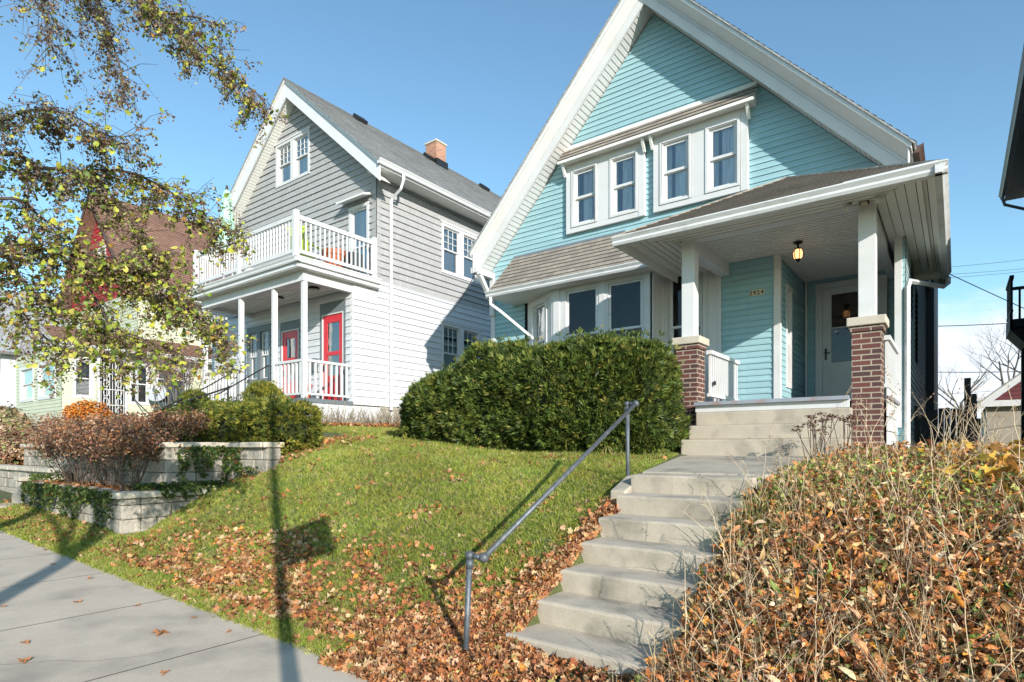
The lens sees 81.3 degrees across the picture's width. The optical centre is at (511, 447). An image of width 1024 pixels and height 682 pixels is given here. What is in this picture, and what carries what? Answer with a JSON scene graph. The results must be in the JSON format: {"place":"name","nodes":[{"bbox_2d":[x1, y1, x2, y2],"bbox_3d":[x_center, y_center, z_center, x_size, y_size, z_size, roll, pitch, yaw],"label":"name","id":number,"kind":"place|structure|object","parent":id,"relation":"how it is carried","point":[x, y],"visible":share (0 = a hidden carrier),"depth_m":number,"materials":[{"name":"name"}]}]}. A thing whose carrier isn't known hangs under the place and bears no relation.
{"place":"outdoors","nodes":[
{"label":"outdoors","id":0,"kind":"place"},
{"bbox_2d":[0,531,367,681],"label":"sidewalk","id":1,"kind":"structure","parent":0,"point":[84,647],"depth_m":4.51,"materials":[{"name":"concrete"}]},
{"bbox_2d":[0,425,1023,681],"bbox_3d":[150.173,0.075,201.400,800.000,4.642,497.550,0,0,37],"label":"lawn ground","id":2,"kind":"structure","parent":0,"point":[398,564],"depth_m":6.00,"materials":[{"name":"plant"}]},
{"bbox_2d":[0,494,21,508],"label":"neighbour steps","id":3,"kind":"structure","parent":2,"relation":"on","point":[16,498],"depth_m":11.11,"materials":[{"name":"concrete"}]},
{"bbox_2d":[0,401,34,436],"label":"bed shrub","id":4,"kind":"object","parent":2,"relation":"on","point":[12,418],"visible":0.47,"depth_m":18.39,"materials":[{"name":"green plant"}]},
{"bbox_2d":[0,425,50,464],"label":"bed shrub","id":5,"kind":"object","parent":2,"relation":"on","point":[11,451],"visible":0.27,"depth_m":15.96,"materials":[{"name":"beige plant"}]},
{"bbox_2d":[0,290,70,407],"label":"white house","id":6,"kind":"structure","parent":2,"relation":"on","point":[8,380],"depth_m":31.55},
{"bbox_2d":[0,464,73,494],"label":"retaining wall","id":7,"kind":"structure","parent":2,"relation":"on","point":[11,476],"depth_m":13.04,"materials":[{"name":"stone"}]},
{"bbox_2d":[22,421,93,482],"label":"hydrangea shrub","id":8,"kind":"object","parent":2,"relation":"on","point":[46,446],"visible":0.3,"depth_m":10.61,"materials":[{"name":"brown plant"}]},
{"bbox_2d":[20,409,109,440],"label":"hydrangea shrub","id":9,"kind":"object","parent":2,"relation":"on","point":[62,423],"visible":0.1,"depth_m":12.72,"materials":[{"name":"brown plant"}]},
{"bbox_2d":[28,411,102,432],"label":"hydrangea shrub","id":10,"kind":"object","parent":2,"relation":"on","point":[47,414],"visible":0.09,"depth_m":14.04,"materials":[{"name":"brown plant"}]},
{"bbox_2d":[59,396,111,424],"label":"orange shrub","id":11,"kind":"object","parent":2,"relation":"on","point":[88,408],"visible":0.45,"depth_m":15.64,"materials":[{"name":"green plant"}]},
{"bbox_2d":[25,408,150,484],"bbox_3d":[-7.284,-0.012,10.360,1.411,1.390,1.855,0,0,4],"label":"hydrangea shrub","id":12,"kind":"object","parent":2,"relation":"on","point":[75,457],"visible":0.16,"depth_m":10.03,"materials":[{"name":"brown plant"}]},
{"bbox_2d":[42,402,161,486],"bbox_3d":[-6.536,-0.038,9.650,1.726,1.443,1.729,0,0,37],"label":"hydrangea shrub","id":13,"kind":"object","parent":2,"relation":"on","point":[77,442],"visible":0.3,"depth_m":9.57,"materials":[{"name":"brown plant"}]},
{"bbox_2d":[17,481,216,534],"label":"retaining wall","id":14,"kind":"structure","parent":2,"relation":"on","point":[139,511],"depth_m":8.64,"materials":[{"name":"stone"}]},
{"bbox_2d":[20,481,226,530],"bbox_3d":[-6.869,0.909,9.444,4.538,0.696,1.461,0,0,17],"label":"ivy","id":15,"kind":"object","parent":14,"relation":"attached to","point":[50,490],"visible":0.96,"depth_m":9.18,"materials":[{"name":"green plant"}]},
{"bbox_2d":[16,193,233,425],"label":"green house","id":16,"kind":"structure","parent":2,"relation":"on","point":[30,399],"depth_m":22.76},
{"bbox_2d":[19,366,33,402],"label":"window","id":17,"kind":"structure","parent":16,"relation":"in","point":[26,375],"depth_m":22.36,"materials":[{"name":"glass"}]},
{"bbox_2d":[37,360,55,399],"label":"window","id":18,"kind":"structure","parent":16,"relation":"in","point":[43,393],"depth_m":21.11,"materials":[{"name":"white paint"}]},
{"bbox_2d":[73,358,94,398],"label":"window","id":19,"kind":"structure","parent":16,"relation":"in","point":[86,389],"depth_m":20.64,"materials":[{"name":"white paint"}]},
{"bbox_2d":[97,356,127,414],"bbox_3d":[-14.213,-2.100,21.188,0.180,2.200,0.940,0,0,37],"label":"security door","id":20,"kind":"structure","parent":16,"relation":"in","point":[108,395],"depth_m":21.21,"materials":[{"name":"white paint"}]},
{"bbox_2d":[129,362,150,405],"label":"window","id":21,"kind":"structure","parent":16,"relation":"in","point":[143,385],"depth_m":22.03,"materials":[{"name":"white paint"}]},
{"bbox_2d":[146,384,165,409],"bbox_3d":[-13.055,-1.835,21.740,0.839,1.004,0.571,0,0,25],"label":"satellite dish","id":22,"kind":"object","parent":16,"relation":"attached to","point":[151,396],"visible":0.59,"depth_m":21.71,"materials":[{"name":"grey paint"}]},
{"bbox_2d":[155,367,189,405],"bbox_3d":[-12.989,-2.325,22.795,0.142,1.491,1.260,0,0,37],"label":"window","id":23,"kind":"structure","parent":16,"relation":"in","point":[158,378],"depth_m":22.83,"materials":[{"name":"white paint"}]},
{"bbox_2d":[67,410,182,489],"bbox_3d":[-5.915,0.045,9.198,1.440,1.276,1.463,0,0,-19],"label":"hydrangea shrub","id":24,"kind":"object","parent":2,"relation":"on","point":[107,449],"visible":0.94,"depth_m":9.09,"materials":[{"name":"brown plant"}]},
{"bbox_2d":[98,405,174,441],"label":"hydrangea shrub","id":25,"kind":"object","parent":2,"relation":"on","point":[128,417],"visible":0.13,"depth_m":11.24,"materials":[{"name":"brown plant"}]},
{"bbox_2d":[20,442,283,486],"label":"retaining wall","id":26,"kind":"structure","parent":2,"relation":"on","point":[264,456],"depth_m":9.68,"materials":[{"name":"stone"}]},
{"bbox_2d":[28,444,159,480],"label":"ivy","id":27,"kind":"object","parent":26,"relation":"on","point":[41,476],"visible":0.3,"depth_m":11.20,"materials":[{"name":"green plant"}]},
{"bbox_2d":[128,445,259,490],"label":"ivy","id":28,"kind":"object","parent":26,"relation":"attached to","point":[216,452],"visible":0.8,"depth_m":9.59,"materials":[{"name":"green plant"}]},
{"bbox_2d":[142,347,211,408],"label":"bare shrub","id":29,"kind":"object","parent":2,"relation":"on","point":[187,382],"visible":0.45,"depth_m":16.41,"materials":[{"name":"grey plant"}]},
{"bbox_2d":[142,403,224,441],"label":"hydrangea shrub","id":30,"kind":"object","parent":2,"relation":"on","point":[179,422],"visible":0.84,"depth_m":10.25,"materials":[{"name":"brown plant"}]},
{"bbox_2d":[173,386,212,405],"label":"boxwood","id":31,"kind":"object","parent":2,"relation":"on","point":[188,394],"visible":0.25,"depth_m":14.03,"materials":[{"name":"plant"}]},
{"bbox_2d":[169,385,231,407],"bbox_3d":[-7.319,-0.660,13.940,0.044,1.720,1.617,0,0,37],"label":"iron handrail","id":32,"kind":"object","parent":2,"relation":"on","point":[205,395],"visible":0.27,"depth_m":14.10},
{"bbox_2d":[151,391,330,454],"bbox_3d":[-5.410,-0.440,11.423,5.562,1.253,1.646,0,0,37],"label":"yew hedge","id":33,"kind":"object","parent":2,"relation":"on","point":[258,419],"visible":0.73,"depth_m":9.97,"materials":[{"name":"plant"}]},
{"bbox_2d":[238,379,285,412],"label":"boxwood","id":34,"kind":"object","parent":2,"relation":"on","point":[266,388],"visible":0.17,"depth_m":12.24,"materials":[{"name":"plant"}]},
{"bbox_2d":[0,421,667,681],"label":"leaf litter","id":35,"kind":"object","parent":2,"relation":"on","point":[504,658],"visible":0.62,"depth_m":4.94,"materials":[{"name":"plant"}]},
{"bbox_2d":[189,77,500,422],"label":"gray house","id":36,"kind":"structure","parent":2,"relation":"on","point":[407,222],"depth_m":16.36,"materials":[{"name":"white"}]},
{"bbox_2d":[218,185,235,276],"bbox_3d":[-7.966,-5.825,16.668,0.487,3.030,0.500,0,0,37],"label":"patio umbrella","id":37,"kind":"object","parent":36,"relation":"on","point":[224,213],"visible":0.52,"depth_m":16.58,"materials":[{"name":"fabric"}]},
{"bbox_2d":[247,329,257,382],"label":"window","id":38,"kind":"structure","parent":36,"relation":"in","point":[252,352],"depth_m":17.75,"materials":[{"name":"grey paint"}]},
{"bbox_2d":[258,327,270,381],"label":"window","id":39,"kind":"structure","parent":36,"relation":"in","point":[264,334],"depth_m":17.38,"materials":[{"name":"grey paint"}]},
{"bbox_2d":[276,138,292,188],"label":"window","id":40,"kind":"structure","parent":36,"relation":"in","point":[283,150],"depth_m":18.10,"materials":[{"name":"white paint"}]},
{"bbox_2d":[283,330,297,398],"bbox_3d":[-6.095,-2.197,16.551,0.760,2.054,0.190,0,0,37],"label":"red door","id":41,"kind":"structure","parent":36,"relation":"in","point":[292,336],"depth_m":16.64,"materials":[{"name":"paint"}]},
{"bbox_2d":[292,128,309,180],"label":"window","id":42,"kind":"structure","parent":36,"relation":"in","point":[300,142],"depth_m":17.57,"materials":[{"name":"white paint"}]},
{"bbox_2d":[287,226,321,258],"bbox_3d":[-5.085,-4.805,14.650,0.580,1.010,0.655,0,0,17],"label":"patio chair","id":43,"kind":"object","parent":36,"relation":"on","point":[303,239],"visible":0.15,"depth_m":14.39,"materials":[{"name":"plastic"}]},
{"bbox_2d":[323,313,341,400],"bbox_3d":[-4.580,-2.302,15.421,0.820,2.264,0.190,0,0,37],"label":"red door","id":44,"kind":"structure","parent":36,"relation":"in","point":[335,320],"depth_m":15.52,"materials":[{"name":"paint"}]},
{"bbox_2d":[322,248,345,267],"bbox_3d":[-4.462,-4.610,14.928,0.582,0.600,0.582,0,0,37],"label":"flower pot","id":45,"kind":"object","parent":36,"relation":"on","point":[340,254],"visible":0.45,"depth_m":14.72,"materials":[{"name":"ceramic"}]},
{"bbox_2d":[343,251,363,273],"bbox_3d":[-4.123,-4.655,15.424,0.450,0.690,0.400,0,0,37],"label":"storage bin","id":46,"kind":"object","parent":36,"relation":"on","point":[361,260],"visible":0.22,"depth_m":15.27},
{"bbox_2d":[348,201,369,274],"bbox_3d":[-3.980,-5.405,16.033,0.830,2.139,0.372,0,0,37],"label":"door","id":47,"kind":"structure","parent":36,"relation":"in","point":[358,215],"depth_m":16.00,"materials":[{"name":"white paint"}]},
{"bbox_2d":[441,222,461,278],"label":"window","id":48,"kind":"structure","parent":36,"relation":"in","point":[451,240],"depth_m":17.92,"materials":[{"name":"white paint"}]},
{"bbox_2d":[441,322,461,369],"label":"window","id":49,"kind":"structure","parent":36,"relation":"in","point":[451,338],"depth_m":17.89,"materials":[{"name":"glass"}]},
{"bbox_2d":[462,231,480,284],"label":"window","id":50,"kind":"structure","parent":36,"relation":"in","point":[468,240],"depth_m":18.50,"materials":[{"name":"white paint"}]},
{"bbox_2d":[462,327,480,358],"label":"window","id":51,"kind":"structure","parent":36,"relation":"in","point":[467,333],"depth_m":18.52,"materials":[{"name":"white paint"}]},
{"bbox_2d":[319,397,400,423],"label":"dry ornamental grass","id":52,"kind":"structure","parent":2,"relation":"on","point":[389,419],"depth_m":14.59,"materials":[{"name":"plant"}]},
{"bbox_2d":[394,324,692,454],"bbox_3d":[0.130,-0.844,9.921,5.856,2.005,2.449,0,0,44],"label":"yew hedge","id":53,"kind":"object","parent":2,"relation":"on","point":[577,392],"visible":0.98,"depth_m":8.43,"materials":[{"name":"plant"}]},
{"bbox_2d":[463,400,638,651],"bbox_3d":[0.485,0.607,5.165,0.174,2.187,2.603,0,0,37],"label":"pipe handrail","id":54,"kind":"object","parent":2,"relation":"on","point":[471,556],"visible":0.99,"depth_m":4.53,"materials":[{"name":"metal"}]},
{"bbox_2d":[505,473,761,681],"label":"garden steps","id":55,"kind":"structure","parent":2,"relation":"on","point":[614,597],"depth_m":4.59,"materials":[{"name":"concrete"}]},
{"bbox_2d":[682,474,732,592],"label":"dry stalk plant","id":56,"kind":"object","parent":2,"relation":"on","point":[719,531],"visible":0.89,"depth_m":4.13,"materials":[{"name":"plant"}]},
{"bbox_2d":[467,0,951,455],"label":"blue house","id":57,"kind":"structure","parent":2,"relation":"on","point":[733,211],"depth_m":10.45,"materials":[{"name":"teal siding"},{"name":"white paint"},{"name":"gray shingle"}]},
{"bbox_2d":[531,297,546,346],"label":"window","id":58,"kind":"structure","parent":57,"relation":"in","point":[539,308],"depth_m":12.75,"materials":[{"name":"white paint"}]},
{"bbox_2d":[565,286,596,339],"bbox_3d":[1.492,-2.275,11.820,0.722,1.650,0.505,0,0,37],"label":"window","id":59,"kind":"structure","parent":57,"relation":"in","point":[580,304],"depth_m":12.05,"materials":[{"name":"glass"}]},
{"bbox_2d":[571,162,597,227],"bbox_3d":[1.569,-5.127,12.276,0.600,1.194,0.372,0,0,37],"label":"window","id":60,"kind":"structure","parent":57,"relation":"in","point":[584,180],"depth_m":12.24,"materials":[{"name":"glass"}]},
{"bbox_2d":[609,149,637,217],"bbox_3d":[2.275,-5.127,11.750,0.600,1.185,0.372,0,0,37],"label":"window","id":61,"kind":"structure","parent":57,"relation":"in","point":[623,168],"depth_m":11.73,"materials":[{"name":"glass"}]},
{"bbox_2d":[607,277,642,338],"bbox_3d":[2.237,-2.275,11.264,0.722,1.650,0.505,0,0,37],"label":"window","id":62,"kind":"structure","parent":57,"relation":"in","point":[624,298],"depth_m":11.49,"materials":[{"name":"glass"}]},
{"bbox_2d":[659,132,691,205],"bbox_3d":[3.108,-5.127,11.128,0.600,1.194,0.372,0,0,37],"label":"window","id":63,"kind":"structure","parent":57,"relation":"in","point":[675,153],"depth_m":11.09,"materials":[{"name":"white paint"}]},
{"bbox_2d":[669,271,701,356],"bbox_3d":[3.281,-2.305,11.091,0.622,1.870,0.355,0,0,37],"label":"window","id":64,"kind":"structure","parent":57,"relation":"in","point":[675,289],"depth_m":11.30,"materials":[{"name":"white paint"}]},
{"bbox_2d":[705,116,739,193],"bbox_3d":[3.798,-5.127,10.614,0.600,1.185,0.372,0,0,37],"label":"window","id":65,"kind":"structure","parent":57,"relation":"in","point":[722,139],"depth_m":10.57,"materials":[{"name":"glass"}]},
{"bbox_2d":[786,283,792,388],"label":"window","id":66,"kind":"structure","parent":57,"relation":"in","point":[789,291],"depth_m":10.72,"materials":[{"name":"white paint"}]},
{"bbox_2d":[823,281,879,396],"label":"front door","id":67,"kind":"structure","parent":57,"relation":"in","point":[840,304],"depth_m":11.43,"materials":[{"name":"white paint"}]},
{"bbox_2d":[915,406,980,449],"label":"wooden gate","id":68,"kind":"structure","parent":57,"relation":"attached to","point":[920,426],"depth_m":10.56,"materials":[{"name":"black wood"}]},
{"bbox_2d":[672,549,748,665],"bbox_3d":[1.175,1.018,3.534,0.444,0.783,0.146,0,0,32],"label":"dry stalk plant","id":69,"kind":"object","parent":2,"relation":"on","point":[703,608],"visible":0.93,"depth_m":3.58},
{"bbox_2d":[705,592,765,681],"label":"dry stalk plant","id":70,"kind":"object","parent":2,"relation":"on","point":[726,644],"visible":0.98,"depth_m":3.33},
{"bbox_2d":[725,421,775,498],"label":"dry stalk plant","id":71,"kind":"object","parent":2,"relation":"on","point":[764,465],"visible":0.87,"depth_m":4.99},
{"bbox_2d":[734,540,773,623],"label":"dry stalk plant","id":72,"kind":"object","parent":2,"relation":"on","point":[747,558],"visible":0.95,"depth_m":3.70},
{"bbox_2d":[739,456,787,520],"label":"dry stalk plant","id":73,"kind":"object","parent":2,"relation":"on","point":[752,486],"visible":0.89,"depth_m":4.77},
{"bbox_2d":[739,631,790,681],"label":"dry stalk plant","id":74,"kind":"object","parent":2,"relation":"on","point":[755,651],"visible":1,"depth_m":2.97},
{"bbox_2d":[724,595,805,681],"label":"dry stalk plant","id":75,"kind":"object","parent":2,"relation":"on","point":[746,634],"visible":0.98,"depth_m":3.03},
{"bbox_2d":[757,455,808,519],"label":"dry stalk plant","id":76,"kind":"object","parent":2,"relation":"on","point":[792,486],"visible":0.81,"depth_m":4.55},
{"bbox_2d":[768,435,797,493],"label":"dry stalk plant","id":77,"kind":"object","parent":2,"relation":"on","point":[781,464],"visible":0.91,"depth_m":5.07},
{"bbox_2d":[791,412,838,457],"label":"sedum plant","id":78,"kind":"object","parent":2,"relation":"on","point":[822,420],"visible":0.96,"depth_m":6.25,"materials":[{"name":"plant"}]},
{"bbox_2d":[611,438,1023,681],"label":"bank leaf litter","id":79,"kind":"object","parent":2,"relation":"on","point":[856,545],"visible":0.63,"depth_m":3.67,"materials":[{"name":"plant"}]},
{"bbox_2d":[612,429,1023,681],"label":"dry grass tangle","id":80,"kind":"object","parent":2,"relation":"on","point":[1005,503],"visible":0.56,"depth_m":3.77,"materials":[{"name":"plant"}]},
{"bbox_2d":[795,414,844,458],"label":"sedum plant","id":81,"kind":"object","parent":2,"relation":"on","point":[817,430],"visible":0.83,"depth_m":6.60,"materials":[{"name":"plant"}]},
{"bbox_2d":[813,573,873,681],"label":"dry stalk plant","id":82,"kind":"object","parent":2,"relation":"on","point":[832,628],"visible":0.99,"depth_m":3.13,"materials":[{"name":"plant"}]},
{"bbox_2d":[665,435,1023,681],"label":"bank ground cover","id":83,"kind":"object","parent":2,"relation":"on","point":[993,469],"visible":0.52,"depth_m":4.62,"materials":[{"name":"brown plant"}]},
{"bbox_2d":[826,413,863,451],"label":"sedum plant","id":84,"kind":"object","parent":2,"relation":"on","point":[851,423],"visible":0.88,"depth_m":6.64,"materials":[{"name":"plant"}]},
{"bbox_2d":[854,395,897,468],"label":"dry stalk plant","id":85,"kind":"object","parent":2,"relation":"on","point":[866,403],"visible":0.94,"depth_m":5.57,"materials":[{"name":"plant"}]},
{"bbox_2d":[848,624,908,681],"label":"dry stalk plant","id":86,"kind":"object","parent":2,"relation":"on","point":[873,659],"visible":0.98,"depth_m":2.89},
{"bbox_2d":[869,534,917,601],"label":"dry stalk plant","id":87,"kind":"object","parent":2,"relation":"on","point":[901,568],"visible":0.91,"depth_m":3.53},
{"bbox_2d":[868,482,933,572],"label":"dry stalk plant","id":88,"kind":"object","parent":2,"relation":"on","point":[906,534],"visible":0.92,"depth_m":3.78,"materials":[{"name":"plant"}]},
{"bbox_2d":[882,576,926,667],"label":"dry stalk plant","id":89,"kind":"object","parent":2,"relation":"on","point":[909,626],"visible":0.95,"depth_m":3.10,"materials":[{"name":"plant"}]},
{"bbox_2d":[884,368,933,450],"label":"dry stalk plant","id":90,"kind":"object","parent":2,"relation":"on","point":[893,409],"visible":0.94,"depth_m":6.15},
{"bbox_2d":[879,433,951,511],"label":"dry stalk plant","id":91,"kind":"object","parent":2,"relation":"on","point":[900,468],"visible":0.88,"depth_m":4.50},
{"bbox_2d":[914,571,940,656],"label":"dry stalk plant","id":92,"kind":"object","parent":2,"relation":"on","point":[926,631],"visible":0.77,"depth_m":3.23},
{"bbox_2d":[911,385,981,462],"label":"dry stalk plant","id":93,"kind":"object","parent":2,"relation":"on","point":[941,422],"visible":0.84,"depth_m":5.70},
{"bbox_2d":[914,658,988,681],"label":"dry stalk plant","id":94,"kind":"object","parent":2,"relation":"on","point":[936,679],"visible":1,"depth_m":2.77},
{"bbox_2d":[939,388,969,462],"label":"dry stalk plant","id":95,"kind":"object","parent":2,"relation":"on","point":[951,422],"visible":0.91,"depth_m":5.30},
{"bbox_2d":[929,419,981,513],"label":"dry stalk plant","id":96,"kind":"object","parent":2,"relation":"on","point":[949,461],"visible":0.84,"depth_m":4.35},
{"bbox_2d":[938,389,986,473],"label":"dry stalk plant","id":97,"kind":"object","parent":2,"relation":"on","point":[962,444],"visible":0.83,"depth_m":5.13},
{"bbox_2d":[913,496,1012,583],"bbox_3d":[2.710,0.599,3.589,0.479,0.591,0.229,0,0,40],"label":"dry stalk plant","id":98,"kind":"object","parent":2,"relation":"on","point":[941,517],"visible":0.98,"depth_m":3.62,"materials":[{"name":"plant"}]},
{"bbox_2d":[947,378,990,447],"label":"dry stalk plant","id":99,"kind":"object","parent":2,"relation":"on","point":[975,414],"visible":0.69,"depth_m":5.70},
{"bbox_2d":[964,378,976,447],"bbox_3d":[7.710,-0.435,10.031,0.170,1.470,0.100,0,0,37],"label":"fence post","id":100,"kind":"object","parent":2,"relation":"on","point":[973,397],"visible":0.45,"depth_m":10.00,"materials":[{"name":"black wood"}]},
{"bbox_2d":[938,330,1008,411],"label":"bare tree","id":101,"kind":"object","parent":2,"relation":"on","point":[977,381],"visible":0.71,"depth_m":40.81,"materials":[{"name":"grey plant"}]},
{"bbox_2d":[959,409,999,466],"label":"dry stalk plant","id":102,"kind":"object","parent":2,"relation":"on","point":[980,432],"visible":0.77,"depth_m":5.54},
{"bbox_2d":[942,305,1020,392],"bbox_3d":[24.783,-3.770,29.671,5.485,7.581,4.891,0,0,37],"label":"bare tree","id":103,"kind":"object","parent":2,"relation":"on","point":[1000,370],"visible":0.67,"depth_m":29.45,"materials":[{"name":"grey plant"}]},
{"bbox_2d":[944,550,1023,681],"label":"dry stalk plant","id":104,"kind":"object","parent":2,"relation":"on","point":[973,589],"visible":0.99,"depth_m":2.86,"materials":[{"name":"plant"}]},
{"bbox_2d":[950,307,1022,372],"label":"bare tree","id":105,"kind":"object","parent":2,"relation":"on","point":[1003,364],"visible":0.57,"depth_m":36.62,"materials":[{"name":"grey plant"}]},
{"bbox_2d":[977,372,1020,447],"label":"garage","id":106,"kind":"structure","parent":2,"relation":"on","point":[989,403],"depth_m":21.70,"materials":[{"name":"beige paint"}]},
{"bbox_2d":[998,45,1023,446],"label":"charcoal house","id":107,"kind":"structure","parent":2,"relation":"on","point":[1012,184],"depth_m":14.58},
{"bbox_2d":[1002,382,1023,490],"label":"dry stalk plant","id":108,"kind":"object","parent":2,"relation":"on","point":[1018,456],"visible":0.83,"depth_m":4.49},
{"bbox_2d":[0,0,1023,417],"label":"sky","id":109,"kind":"structure","parent":0,"point":[482,79],"materials":[{"name":"blue"}]},
{"bbox_2d":[642,455,810,489],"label":"front walk","id":110,"kind":"structure","parent":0,"point":[709,464],"depth_m":6.54,"materials":[{"name":"concrete"}]},
{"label":"parkway grass strip","id":111,"kind":"structure","parent":0,"visible":0},
{"bbox_2d":[0,0,288,399],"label":"street tree","id":112,"kind":"object","parent":111,"relation":"on","point":[132,284],"visible":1,"depth_m":4.95,"materials":[{"name":"green plant"}]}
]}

